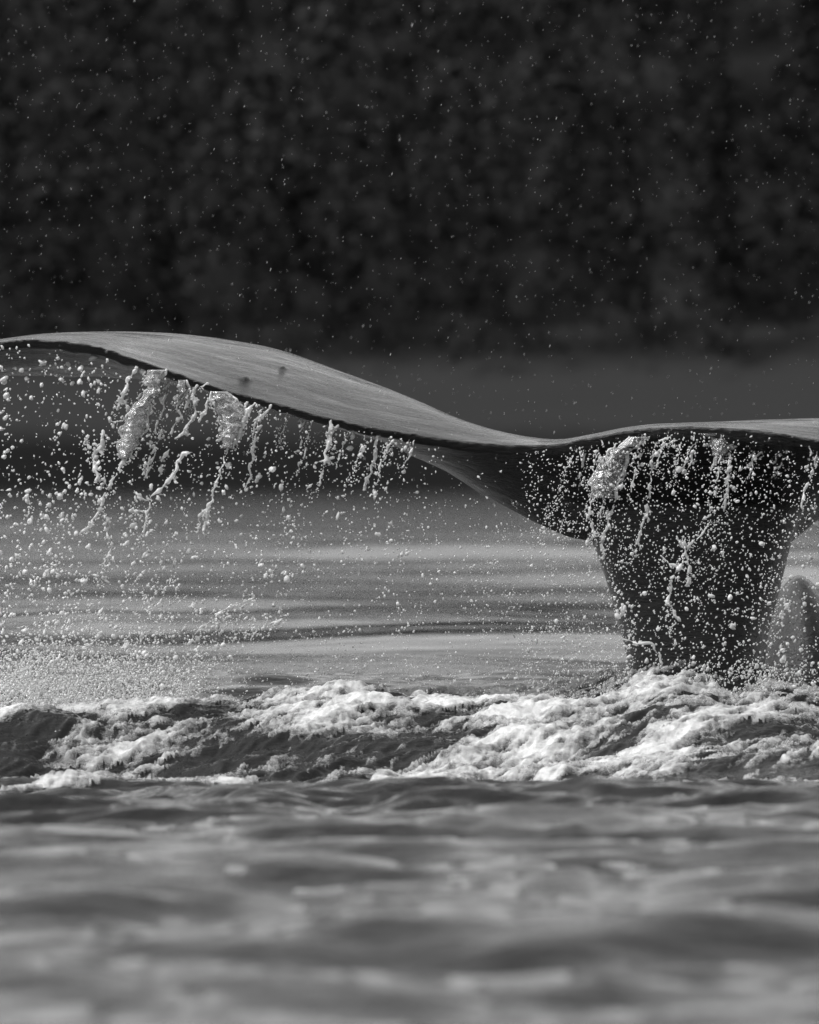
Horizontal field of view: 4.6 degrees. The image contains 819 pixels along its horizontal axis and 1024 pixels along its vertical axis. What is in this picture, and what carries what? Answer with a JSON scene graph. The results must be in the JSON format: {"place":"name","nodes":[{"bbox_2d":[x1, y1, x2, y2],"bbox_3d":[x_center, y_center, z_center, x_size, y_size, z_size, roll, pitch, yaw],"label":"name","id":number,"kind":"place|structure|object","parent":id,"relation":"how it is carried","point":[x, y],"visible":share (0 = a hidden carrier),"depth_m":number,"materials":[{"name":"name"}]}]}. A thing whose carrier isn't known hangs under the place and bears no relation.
{"place":"outdoors","nodes":[
{"label":"outdoors","id":0,"kind":"place"},
{"bbox_2d":[160,449,169,461],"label":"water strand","id":1,"kind":"object","parent":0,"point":[165,453],"visible":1,"depth_m":39.94},
{"bbox_2d":[150,451,190,496],"bbox_3d":[-0.927,-0.148,39.799,0.167,0.179,0.035,0,0,0],"label":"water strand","id":2,"kind":"object","parent":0,"point":[171,477],"visible":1,"depth_m":39.79},
{"bbox_2d":[1,0,813,511],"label":"drizzle","id":3,"kind":"object","parent":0,"point":[373,218],"visible":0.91,"depth_m":38.99,"materials":[{"name":"liquid"}]},
{"bbox_2d":[0,488,818,1023],"bbox_3d":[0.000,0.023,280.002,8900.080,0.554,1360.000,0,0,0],"label":"sea","id":4,"kind":"structure","parent":0,"point":[296,882],"depth_m":29.10,"materials":[{"name":"grey liquid"}]},
{"bbox_2d":[186,619,214,645],"bbox_3d":[-0.811,0.468,39.699,0.113,0.103,0.034,0,0,0],"label":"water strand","id":5,"kind":"object","parent":4,"relation":"on","point":[192,640],"visible":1,"depth_m":39.69},
{"bbox_2d":[0,331,818,687],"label":"whale","id":6,"kind":"object","parent":4,"relation":"on","point":[308,389],"visible":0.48,"depth_m":40.37},
{"bbox_2d":[92,430,105,479],"bbox_3d":[-1.209,-0.221,39.900,0.056,0.202,0.040,0,0,-26],"label":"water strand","id":7,"kind":"object","parent":6,"relation":"attached to","point":[97,450],"visible":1,"depth_m":39.89},
{"bbox_2d":[79,370,164,534],"bbox_3d":[-1.120,-0.232,39.864,0.337,0.645,0.066,0,0,0],"label":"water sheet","id":8,"kind":"object","parent":6,"relation":"attached to","point":[133,426],"visible":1,"depth_m":39.86,"materials":[{"name":"grey liquid"}]},
{"bbox_2d":[116,367,137,409],"bbox_3d":[-1.101,-0.481,39.898,0.087,0.172,0.041,0,0,0],"label":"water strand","id":9,"kind":"object","parent":6,"relation":"attached to","point":[125,389],"visible":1,"depth_m":39.89},
{"bbox_2d":[159,392,166,418],"bbox_3d":[-0.964,-0.415,39.984,0.032,0.107,0.011,0,0,11],"label":"water dribble","id":10,"kind":"object","parent":6,"relation":"on","point":[163,398],"visible":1,"depth_m":39.98,"materials":[{"name":"grey liquid"}]},
{"bbox_2d":[170,380,190,434],"bbox_3d":[-0.890,-0.408,39.894,0.072,0.215,0.063,0,0,29],"label":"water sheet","id":11,"kind":"object","parent":6,"relation":"attached to","point":[183,388],"visible":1,"depth_m":39.88,"materials":[{"name":"grey liquid"}]},
{"bbox_2d":[174,384,197,438],"bbox_3d":[-0.869,-0.390,39.881,0.094,0.215,0.038,0,0,0],"label":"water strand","id":12,"kind":"object","parent":6,"relation":"attached to","point":[195,403],"visible":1,"depth_m":39.88},
{"bbox_2d":[211,391,255,448],"bbox_3d":[-0.687,-0.357,39.824,0.179,0.224,0.066,0,0,0],"label":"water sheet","id":13,"kind":"object","parent":6,"relation":"attached to","point":[229,411],"visible":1,"depth_m":39.82,"materials":[{"name":"grey liquid"}]},
{"bbox_2d":[244,461,252,490],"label":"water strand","id":14,"kind":"object","parent":6,"relation":"attached to","point":[249,469],"visible":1,"depth_m":39.90},
{"bbox_2d":[253,409,261,432],"bbox_3d":[-0.591,-0.352,39.924,0.039,0.103,0.012,0,0,17],"label":"water dribble","id":15,"kind":"object","parent":6,"relation":"attached to","point":[254,424],"visible":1,"depth_m":39.92,"materials":[{"name":"grey liquid"}]},
{"bbox_2d":[315,420,338,485],"bbox_3d":[-0.322,-0.231,39.948,0.097,0.263,0.033,0,0,0],"label":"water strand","id":16,"kind":"object","parent":6,"relation":"attached to","point":[328,444],"visible":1,"depth_m":39.94},
{"bbox_2d":[350,431,354,439],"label":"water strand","id":17,"kind":"object","parent":6,"relation":"attached to","point":[352,436],"visible":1,"depth_m":40.00},
{"bbox_2d":[363,436,380,489],"bbox_3d":[-0.146,-0.197,40.000,0.069,0.228,0.022,0,0,0],"label":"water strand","id":18,"kind":"object","parent":6,"relation":"attached to","point":[375,456],"visible":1,"depth_m":39.99},
{"bbox_2d":[405,440,414,462],"bbox_3d":[0.001,-0.235,39.967,0.039,0.093,0.016,0,0,4],"label":"water dribble","id":19,"kind":"object","parent":6,"relation":"attached to","point":[411,450],"visible":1,"depth_m":39.96,"materials":[{"name":"grey liquid"}]},
{"bbox_2d":[581,453,585,467],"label":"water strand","id":20,"kind":"object","parent":6,"relation":"attached to","point":[584,455],"visible":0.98,"depth_m":40.10},
{"bbox_2d":[591,437,648,501],"bbox_3d":[0.822,-0.167,39.987,0.242,0.256,0.074,0,0,0],"label":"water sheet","id":21,"kind":"object","parent":6,"relation":"attached to","point":[617,459],"visible":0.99,"depth_m":39.98,"materials":[{"name":"grey liquid"}]},
{"bbox_2d":[630,467,635,490],"bbox_3d":[0.877,-0.126,39.952,0.018,0.099,0.036,0,0,-39],"label":"water dribble","id":22,"kind":"object","parent":6,"relation":"on","point":[632,482],"visible":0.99,"depth_m":39.96,"materials":[{"name":"grey liquid"}]},
{"bbox_2d":[623,639,657,653],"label":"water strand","id":23,"kind":"object","parent":6,"relation":"attached to","point":[646,643],"visible":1,"depth_m":39.69},
{"bbox_2d":[636,504,648,544],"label":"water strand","id":24,"kind":"object","parent":6,"relation":"attached to","point":[642,523],"visible":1,"depth_m":40.00},
{"bbox_2d":[664,575,676,618],"bbox_3d":[1.013,0.330,39.695,0.052,0.173,0.033,0,0,35],"label":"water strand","id":25,"kind":"object","parent":6,"relation":"attached to","point":[666,601],"visible":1,"depth_m":39.69},
{"bbox_2d":[701,434,736,455],"bbox_3d":[1.209,-0.263,39.984,0.154,0.090,0.058,0,0,0],"label":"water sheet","id":26,"kind":"object","parent":6,"relation":"attached to","point":[713,441],"visible":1,"depth_m":39.97,"materials":[{"name":"grey liquid"}]},
{"bbox_2d":[723,472,729,508],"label":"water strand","id":27,"kind":"object","parent":6,"relation":"attached to","point":[727,492],"visible":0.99,"depth_m":39.95},
{"bbox_2d":[800,482,808,511],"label":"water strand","id":28,"kind":"object","parent":6,"relation":"attached to","point":[803,495],"visible":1,"depth_m":39.89},
{"bbox_2d":[0,344,818,709],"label":"spray","id":29,"kind":"object","parent":4,"relation":"on","point":[40,692],"visible":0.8,"depth_m":39.81,"materials":[{"name":"liquid"}]},
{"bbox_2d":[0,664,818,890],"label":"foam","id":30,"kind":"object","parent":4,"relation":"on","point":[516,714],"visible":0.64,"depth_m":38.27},
{"bbox_2d":[0,0,818,330],"bbox_3d":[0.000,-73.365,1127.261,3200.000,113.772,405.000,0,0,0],"label":"hillside","id":31,"kind":"structure","parent":0,"point":[756,60],"depth_m":944.63,"materials":[{"name":"black plant"}]},
{"bbox_2d":[0,0,818,361],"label":"forest","id":32,"kind":"object","parent":31,"relation":"on","point":[714,112],"visible":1,"depth_m":930.53,"materials":[{"name":"black plant"}]},
{"bbox_2d":[0,326,818,487],"bbox_3d":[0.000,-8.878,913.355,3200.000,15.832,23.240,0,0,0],"label":"rocky shore","id":33,"kind":"structure","parent":0,"point":[769,380],"depth_m":912.97,"materials":[{"name":"grey"}]}
]}

